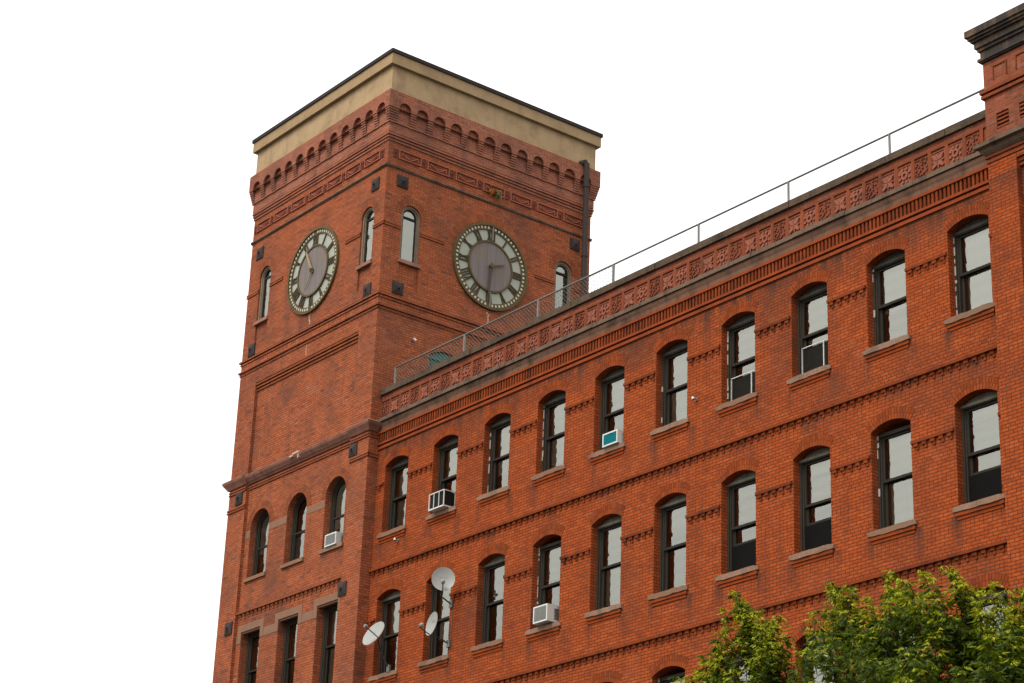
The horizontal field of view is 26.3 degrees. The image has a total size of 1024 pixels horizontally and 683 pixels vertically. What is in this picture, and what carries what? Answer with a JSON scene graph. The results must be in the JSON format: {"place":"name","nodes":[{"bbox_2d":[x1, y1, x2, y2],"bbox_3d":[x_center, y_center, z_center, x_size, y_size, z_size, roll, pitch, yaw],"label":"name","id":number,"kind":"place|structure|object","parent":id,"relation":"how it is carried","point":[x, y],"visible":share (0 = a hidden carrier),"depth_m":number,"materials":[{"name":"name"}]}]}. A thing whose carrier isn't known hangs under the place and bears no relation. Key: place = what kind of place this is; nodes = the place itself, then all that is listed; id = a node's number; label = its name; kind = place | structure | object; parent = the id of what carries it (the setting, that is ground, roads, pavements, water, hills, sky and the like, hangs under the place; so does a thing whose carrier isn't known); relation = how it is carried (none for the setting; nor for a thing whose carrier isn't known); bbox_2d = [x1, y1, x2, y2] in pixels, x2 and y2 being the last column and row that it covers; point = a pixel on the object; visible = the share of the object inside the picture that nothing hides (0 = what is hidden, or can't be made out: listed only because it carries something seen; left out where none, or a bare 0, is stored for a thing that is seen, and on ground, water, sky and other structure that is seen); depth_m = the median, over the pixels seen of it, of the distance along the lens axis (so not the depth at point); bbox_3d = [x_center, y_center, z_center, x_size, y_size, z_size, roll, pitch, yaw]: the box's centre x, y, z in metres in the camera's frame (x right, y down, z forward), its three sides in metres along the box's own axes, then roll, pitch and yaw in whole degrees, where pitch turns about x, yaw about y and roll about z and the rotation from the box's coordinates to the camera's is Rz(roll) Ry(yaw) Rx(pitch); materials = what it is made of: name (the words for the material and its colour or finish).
{"place":"outdoors","nodes":[
{"label":"outdoors","id":0,"kind":"place"},
{"bbox_2d":[0,0,1023,682],"label":"sky","id":1,"kind":"structure","parent":0,"point":[128,128],"materials":[{"name":"white"}]},
{"bbox_2d":[363,2,1023,682],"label":"mill building","id":2,"kind":"structure","parent":0,"point":[841,358],"depth_m":47.03,"materials":[{"name":"red brick"}]},
{"bbox_2d":[363,622,390,671],"bbox_3d":[-3.407,7.668,55.268,0.753,1.293,0.760,4,-23,-3],"label":"satellite dish","id":3,"kind":"object","parent":2,"relation":"attached to","point":[373,633],"visible":1,"depth_m":55.39,"materials":[{"name":"metal"}]},
{"bbox_2d":[368,579,403,682],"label":"window","id":4,"kind":"structure","parent":2,"relation":"in","point":[393,599],"depth_m":56.25,"materials":[{"name":"green paint"}]},
{"bbox_2d":[377,446,411,543],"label":"window","id":5,"kind":"structure","parent":2,"relation":"in","point":[392,532],"depth_m":57.58,"materials":[{"name":"black glass"}]},
{"bbox_2d":[418,612,450,647],"bbox_3d":[-1.881,7.016,53.491,0.738,0.873,0.474,-4,-23,16],"label":"satellite dish","id":6,"kind":"object","parent":2,"relation":"attached to","point":[431,625],"visible":1,"depth_m":53.57,"materials":[{"name":"metal"}]},
{"bbox_2d":[417,562,454,672],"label":"window","id":7,"kind":"structure","parent":2,"relation":"in","point":[433,662],"depth_m":54.52,"materials":[{"name":"grey glass"}]},
{"bbox_2d":[428,489,455,512],"bbox_3d":[-1.667,4.079,55.330,0.624,0.442,0.654,18,-27,-34],"label":"air conditioner","id":8,"kind":"object","parent":2,"relation":"attached to","point":[442,500],"visible":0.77,"depth_m":55.10,"materials":[{"name":"white metal"}]},
{"bbox_2d":[431,567,454,639],"bbox_3d":[-1.654,6.512,53.410,0.715,2.038,0.477,18,-27,-34],"label":"satellite dish","id":9,"kind":"object","parent":2,"relation":"attached to","point":[442,578],"visible":1,"depth_m":53.61,"materials":[{"name":"metal"}]},
{"bbox_2d":[426,425,461,525],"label":"window","id":10,"kind":"structure","parent":2,"relation":"in","point":[451,446],"depth_m":56.07,"materials":[{"name":"green paint"}]},
{"bbox_2d":[470,543,508,657],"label":"window","id":11,"kind":"structure","parent":2,"relation":"in","point":[497,564],"depth_m":53.02,"materials":[{"name":"grey glass"}]},
{"bbox_2d":[477,403,513,506],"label":"window","id":12,"kind":"structure","parent":2,"relation":"in","point":[499,466],"depth_m":54.41,"materials":[{"name":"grey glass"}]},
{"bbox_2d":[525,524,564,641],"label":"window","id":13,"kind":"structure","parent":2,"relation":"in","point":[553,550],"depth_m":51.46,"materials":[{"name":"grey glass"}]},
{"bbox_2d":[533,603,558,625],"bbox_3d":[0.886,6.361,50.655,0.600,0.400,0.526,18,-27,-34],"label":"air conditioner","id":14,"kind":"object","parent":2,"relation":"attached to","point":[546,614],"visible":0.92,"depth_m":50.44,"materials":[{"name":"white metal"}]},
{"bbox_2d":[531,380,568,486],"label":"window","id":15,"kind":"structure","parent":2,"relation":"in","point":[553,467],"depth_m":52.79,"materials":[{"name":"grey glass"}]},
{"bbox_2d":[586,671,621,682],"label":"window","id":16,"kind":"structure","parent":2,"relation":"in","point":[606,676],"depth_m":48.33,"materials":[{"name":"red brick"}]},
{"bbox_2d":[584,503,624,624],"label":"window","id":17,"kind":"structure","parent":2,"relation":"in","point":[605,576],"depth_m":49.77,"materials":[{"name":"grey glass"}]},
{"bbox_2d":[589,355,627,464],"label":"window","id":18,"kind":"structure","parent":2,"relation":"in","point":[615,380],"depth_m":51.26,"materials":[{"name":"grey glass"}]},
{"bbox_2d":[602,429,622,447],"bbox_3d":[2.449,2.290,50.455,0.500,0.320,0.536,18,-27,-34],"label":"air conditioner","id":19,"kind":"object","parent":2,"relation":"attached to","point":[613,437],"visible":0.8,"depth_m":50.26,"materials":[{"name":"white metal"}]},
{"bbox_2d":[647,482,689,606],"bbox_3d":[3.566,4.424,47.913,0.465,2.716,1.318,18,-27,-34],"label":"window","id":20,"kind":"structure","parent":2,"relation":"in","point":[676,506],"depth_m":48.22,"materials":[{"name":"green paint"}]},
{"bbox_2d":[648,654,688,682],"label":"window","id":21,"kind":"structure","parent":2,"relation":"in","point":[675,659],"depth_m":46.85,"materials":[{"name":"red brick"}]},
{"bbox_2d":[650,329,690,441],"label":"window","id":22,"kind":"structure","parent":2,"relation":"in","point":[674,420],"depth_m":49.58,"materials":[{"name":"grey glass"}]},
{"bbox_2d":[394,88,983,382],"bbox_3d":[3.296,-1.952,51.439,0.068,0.689,21.104,18,-27,-34],"label":"roof fence","id":23,"kind":"object","parent":2,"relation":"on","point":[538,301],"visible":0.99,"depth_m":53.16,"materials":[{"name":"metal"}]},
{"bbox_2d":[719,640,754,680],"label":"window","id":24,"kind":"structure","parent":2,"relation":"in","point":[739,662],"depth_m":45.36,"materials":[{"name":"grey glass"}]},
{"bbox_2d":[716,300,758,416],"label":"window","id":25,"kind":"structure","parent":2,"relation":"in","point":[741,394],"depth_m":47.97,"materials":[{"name":"grey glass"}]},
{"bbox_2d":[715,459,759,587],"bbox_3d":[4.898,3.831,46.303,0.466,2.716,1.318,18,-27,-34],"label":"window","id":26,"kind":"structure","parent":2,"relation":"in","point":[741,557],"depth_m":46.54,"materials":[{"name":"grey glass"}]},
{"bbox_2d":[787,270,831,390],"bbox_3d":[6.379,-0.247,46.135,0.465,2.536,1.318,18,-27,-34],"label":"window","id":27,"kind":"structure","parent":2,"relation":"in","point":[813,366],"depth_m":46.33,"materials":[{"name":"grey glass"}]},
{"bbox_2d":[789,434,835,567],"bbox_3d":[6.236,3.237,44.690,0.465,2.716,1.318,18,-27,-34],"label":"window","id":28,"kind":"structure","parent":2,"relation":"in","point":[816,544],"depth_m":44.92,"materials":[{"name":"grey glass"}]},
{"bbox_2d":[791,618,835,682],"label":"window","id":29,"kind":"structure","parent":2,"relation":"in","point":[797,634],"depth_m":43.73,"materials":[{"name":"red brick"}]},
{"bbox_2d":[862,237,910,361],"bbox_3d":[7.738,-0.857,44.530,0.503,2.536,1.318,18,-27,-34],"label":"window","id":30,"kind":"structure","parent":2,"relation":"in","point":[892,267],"depth_m":44.80,"materials":[{"name":"grey glass"}]},
{"bbox_2d":[866,406,917,544],"bbox_3d":[7.597,2.628,43.086,0.499,2.716,1.318,18,-27,-34],"label":"window","id":31,"kind":"structure","parent":2,"relation":"in","point":[895,493],"depth_m":43.28,"materials":[{"name":"grey glass"}]},
{"bbox_2d":[873,597,921,669],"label":"window","id":32,"kind":"structure","parent":2,"relation":"in","point":[880,612],"depth_m":42.21,"materials":[{"name":"green paint"}]},
{"bbox_2d":[942,202,994,331],"bbox_3d":[9.083,-1.472,42.915,0.503,2.536,1.318,18,-27,-34],"label":"window","id":33,"kind":"structure","parent":2,"relation":"in","point":[973,287],"depth_m":43.12,"materials":[{"name":"grey glass"}]},
{"bbox_2d":[949,376,1004,519],"bbox_3d":[8.926,2.008,41.460,0.464,2.716,1.318,18,-27,-34],"label":"window","id":34,"kind":"structure","parent":2,"relation":"in","point":[982,489],"depth_m":41.68,"materials":[{"name":"grey glass"}]},
{"bbox_2d":[960,573,1008,632],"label":"window","id":35,"kind":"structure","parent":2,"relation":"in","point":[983,581],"depth_m":40.32,"materials":[{"name":"green paint"}]},
{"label":"pavement","id":36,"kind":"structure","parent":0,"visible":0},
{"bbox_2d":[212,48,602,682],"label":"clock tower","id":37,"kind":"structure","parent":36,"relation":"on","point":[387,228],"depth_m":62.40,"materials":[{"name":"red brick"}]},
{"bbox_2d":[237,618,263,682],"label":"window","id":38,"kind":"structure","parent":37,"relation":"in","point":[251,637],"depth_m":61.01,"materials":[{"name":"green paint"}]},
{"bbox_2d":[243,500,273,582],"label":"window","id":39,"kind":"structure","parent":37,"relation":"in","point":[261,538],"depth_m":62.23,"materials":[{"name":"green paint"}]},
{"bbox_2d":[253,259,274,325],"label":"window","id":40,"kind":"structure","parent":37,"relation":"in","point":[266,276],"depth_m":65.58,"materials":[{"name":"grey glass"}]},
{"bbox_2d":[274,604,302,682],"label":"window","id":41,"kind":"structure","parent":37,"relation":"in","point":[286,659],"depth_m":59.54,"materials":[{"name":"green paint"}]},
{"bbox_2d":[280,485,310,568],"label":"window","id":42,"kind":"structure","parent":37,"relation":"in","point":[297,544],"depth_m":60.70,"materials":[{"name":"black glass"}]},
{"bbox_2d":[313,592,339,682],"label":"window","id":43,"kind":"structure","parent":37,"relation":"in","point":[325,656],"depth_m":58.06,"materials":[{"name":"green paint"}]},
{"bbox_2d":[324,531,342,547],"bbox_3d":[-4.671,5.365,58.731,0.500,0.340,0.546,18,-27,-34],"label":"air conditioner","id":44,"kind":"object","parent":37,"relation":"attached to","point":[333,538],"visible":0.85,"depth_m":58.52,"materials":[{"name":"white metal"}]},
{"bbox_2d":[318,468,348,554],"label":"window","id":45,"kind":"structure","parent":37,"relation":"in","point":[337,509],"depth_m":59.39,"materials":[{"name":"grey glass"}]},
{"bbox_2d":[355,199,378,270],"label":"window","id":46,"kind":"structure","parent":37,"relation":"in","point":[367,233],"depth_m":61.56,"materials":[{"name":"grey glass"}]},
{"bbox_2d":[396,199,426,268],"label":"window","id":47,"kind":"structure","parent":37,"relation":"in","point":[409,239],"depth_m":61.47,"materials":[{"name":"grey glass"}]},
{"bbox_2d":[429,353,449,366],"bbox_3d":[-1.907,1.405,60.507,1.110,2.280,0.085,18,-27,-34],"label":"arched door","id":48,"kind":"structure","parent":37,"relation":"in","point":[434,354],"depth_m":60.68,"materials":[{"name":"green paint"}]},
{"bbox_2d":[489,184,501,199],"bbox_3d":[-0.488,-4.342,63.654,0.458,0.385,0.159,18,-27,-34],"label":"plant","id":49,"kind":"object","parent":37,"relation":"attached to","point":[495,191],"depth_m":63.65,"materials":[{"name":"green plant"}]},
{"bbox_2d":[549,254,577,308],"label":"window","id":50,"kind":"structure","parent":37,"relation":"in","point":[562,271],"depth_m":64.64,"materials":[{"name":"grey glass"}]},
{"bbox_2d":[667,590,816,682],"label":"street tree","id":51,"kind":"object","parent":36,"relation":"on","point":[762,648],"visible":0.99,"depth_m":39.68,"materials":[{"name":"green plant"}]},
{"bbox_2d":[786,566,1023,682],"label":"street tree","id":52,"kind":"object","parent":36,"relation":"on","point":[981,652],"visible":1,"depth_m":35.73,"materials":[{"name":"green plant"}]}
]}

